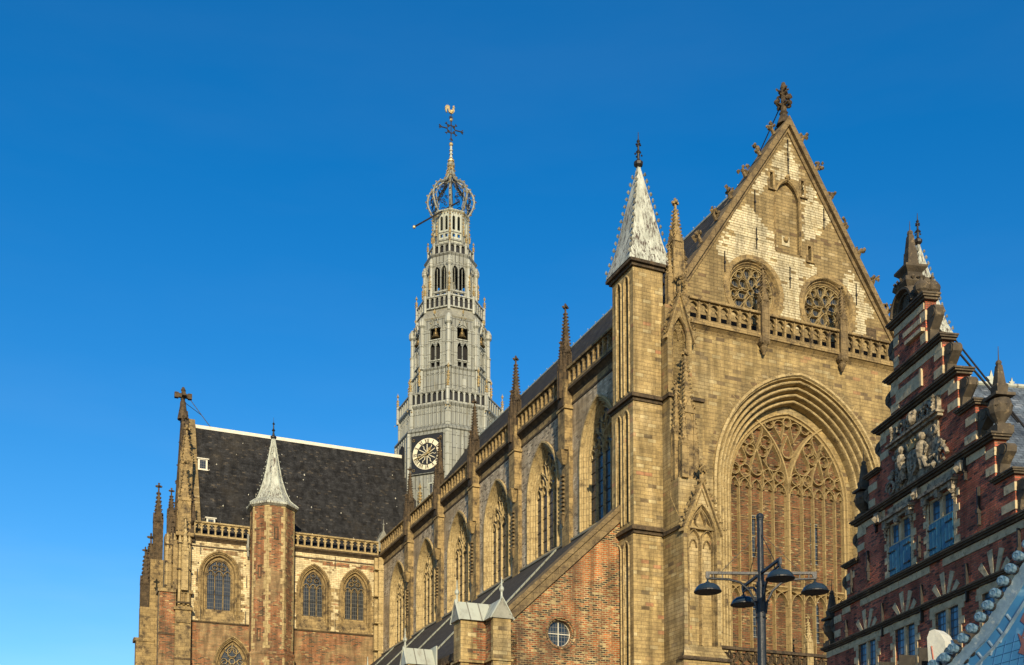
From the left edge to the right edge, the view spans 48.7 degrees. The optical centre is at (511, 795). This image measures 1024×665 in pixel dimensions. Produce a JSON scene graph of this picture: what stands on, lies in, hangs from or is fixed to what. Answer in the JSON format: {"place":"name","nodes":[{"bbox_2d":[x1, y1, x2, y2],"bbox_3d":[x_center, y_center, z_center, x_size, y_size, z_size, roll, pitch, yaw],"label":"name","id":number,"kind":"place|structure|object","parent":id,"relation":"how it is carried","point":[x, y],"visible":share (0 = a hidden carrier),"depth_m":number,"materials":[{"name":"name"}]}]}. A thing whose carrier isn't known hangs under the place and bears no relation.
{"place":"outdoors","nodes":[
{"label":"outdoors","id":0,"kind":"place"},
{"bbox_2d":[0,0,1023,664],"label":"sky","id":1,"kind":"structure","parent":0,"point":[220,201],"materials":[{"name":"blue"}]},
{"bbox_2d":[132,82,953,664],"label":"church","id":2,"kind":"structure","parent":0,"point":[606,488],"depth_m":64.57,"materials":[{"name":"stone"}]},
{"bbox_2d":[198,551,240,624],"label":"window","id":3,"kind":"structure","parent":2,"relation":"in","point":[219,572],"depth_m":99.44,"materials":[{"name":"stone"}]},
{"bbox_2d":[213,636,248,664],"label":"window","id":4,"kind":"structure","parent":2,"relation":"in","point":[240,647],"depth_m":99.42,"materials":[{"name":"stone"}]},
{"bbox_2d":[297,563,330,631],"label":"window","id":5,"kind":"structure","parent":2,"relation":"in","point":[313,585],"depth_m":102.65,"materials":[{"name":"stone"}]},
{"bbox_2d":[339,568,371,635],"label":"window","id":6,"kind":"structure","parent":2,"relation":"in","point":[355,590],"depth_m":104.16,"materials":[{"name":"stone"}]},
{"bbox_2d":[389,560,405,648],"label":"window","id":7,"kind":"structure","parent":2,"relation":"in","point":[397,602],"depth_m":101.11,"materials":[{"name":"stone"}]},
{"bbox_2d":[416,537,435,631],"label":"window","id":8,"kind":"structure","parent":2,"relation":"in","point":[426,565],"depth_m":93.87,"materials":[{"name":"stone"}]},
{"bbox_2d":[428,482,433,494],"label":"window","id":9,"kind":"structure","parent":2,"relation":"in","point":[429,484],"depth_m":110.29,"materials":[{"name":"white glass"}]},
{"bbox_2d":[432,328,439,338],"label":"bell","id":10,"kind":"object","parent":2,"relation":"hanging from","point":[435,335],"visible":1,"depth_m":112.87,"materials":[{"name":"brown metal"}]},
{"bbox_2d":[447,510,469,613],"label":"window","id":11,"kind":"structure","parent":2,"relation":"in","point":[458,549],"depth_m":86.69,"materials":[{"name":"stone"}]},
{"bbox_2d":[458,328,465,339],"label":"bell","id":12,"kind":"object","parent":2,"relation":"hanging from","point":[462,335],"visible":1,"depth_m":112.89,"materials":[{"name":"brown metal"}]},
{"bbox_2d":[480,337,484,347],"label":"bell","id":13,"kind":"object","parent":2,"relation":"hanging from","point":[482,345],"visible":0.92,"depth_m":114.75,"materials":[{"name":"brown metal"}]},
{"bbox_2d":[483,479,509,591],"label":"window","id":14,"kind":"structure","parent":2,"relation":"in","point":[496,526],"depth_m":79.69,"materials":[{"name":"stone"}]},
{"bbox_2d":[526,441,558,564],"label":"window","id":15,"kind":"structure","parent":2,"relation":"in","point":[542,496],"depth_m":72.59,"materials":[{"name":"stone"}]},
{"bbox_2d":[542,613,578,652],"bbox_3d":[2.420,-8.250,57.642,2.100,2.100,0.460,2,-4,-23],"label":"window","id":16,"kind":"structure","parent":2,"relation":"in","point":[561,632],"depth_m":57.72,"materials":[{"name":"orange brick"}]},
{"bbox_2d":[579,394,612,533],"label":"window","id":17,"kind":"structure","parent":2,"relation":"in","point":[595,448],"depth_m":65.73,"materials":[{"name":"stone"}]},
{"bbox_2d":[723,254,783,325],"bbox_3d":[13.304,-27.971,62.842,4.000,4.000,0.580,2,-4,-23],"label":"window","id":18,"kind":"structure","parent":2,"relation":"in","point":[741,280],"depth_m":62.90,"materials":[{"name":"stone"}]},
{"bbox_2d":[729,413,848,664],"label":"window","id":19,"kind":"structure","parent":2,"relation":"in","point":[783,470],"depth_m":63.07,"materials":[{"name":"stone"}]},
{"bbox_2d":[799,274,855,342],"bbox_3d":[17.940,-27.816,64.814,4.000,4.000,0.580,2,-4,-23],"label":"window","id":20,"kind":"structure","parent":2,"relation":"in","point":[817,305],"depth_m":64.87,"materials":[{"name":"stone"}]},
{"bbox_2d":[694,513,828,664],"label":"street lamp","id":21,"kind":"object","parent":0,"point":[780,575],"visible":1,"depth_m":24.78,"materials":[{"name":"black metal"}]},
{"bbox_2d":[820,221,1023,664],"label":"market hall","id":22,"kind":"structure","parent":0,"point":[938,522],"depth_m":30.14,"materials":[{"name":"red brick"}]},
{"bbox_2d":[854,631,878,664],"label":"window","id":23,"kind":"structure","parent":22,"relation":"in","point":[868,650],"depth_m":33.31,"materials":[{"name":"blue glass"}]},
{"bbox_2d":[879,614,917,664],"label":"window","id":24,"kind":"structure","parent":22,"relation":"in","point":[906,635],"depth_m":31.12,"materials":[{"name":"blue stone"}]},
{"bbox_2d":[887,516,910,575],"bbox_3d":[10.870,-6.976,31.516,0.308,1.500,1.200,1,-4,-10],"label":"window","id":25,"kind":"structure","parent":22,"relation":"in","point":[899,552],"depth_m":31.49,"materials":[{"name":"blue wood"}]},
{"bbox_2d":[918,596,961,664],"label":"window","id":26,"kind":"structure","parent":22,"relation":"in","point":[947,619],"depth_m":29.09,"materials":[{"name":"blue glass"}]},
{"bbox_2d":[927,490,953,555],"bbox_3d":[11.224,-7.107,29.430,0.309,1.500,1.200,1,-4,-10],"label":"window","id":27,"kind":"structure","parent":22,"relation":"in","point":[941,527],"depth_m":29.40,"materials":[{"name":"blue wood"}]},
{"bbox_2d":[964,575,1013,644],"bbox_3d":[11.375,-4.209,26.940,0.620,1.800,1.510,1,-4,-10],"label":"window","id":28,"kind":"structure","parent":22,"relation":"in","point":[985,588],"depth_m":27.35,"materials":[{"name":"grey stone"}]},
{"bbox_2d":[927,540,1023,664],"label":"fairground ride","id":29,"kind":"object","parent":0,"point":[997,638],"visible":1,"depth_m":11.73,"materials":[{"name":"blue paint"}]}
]}

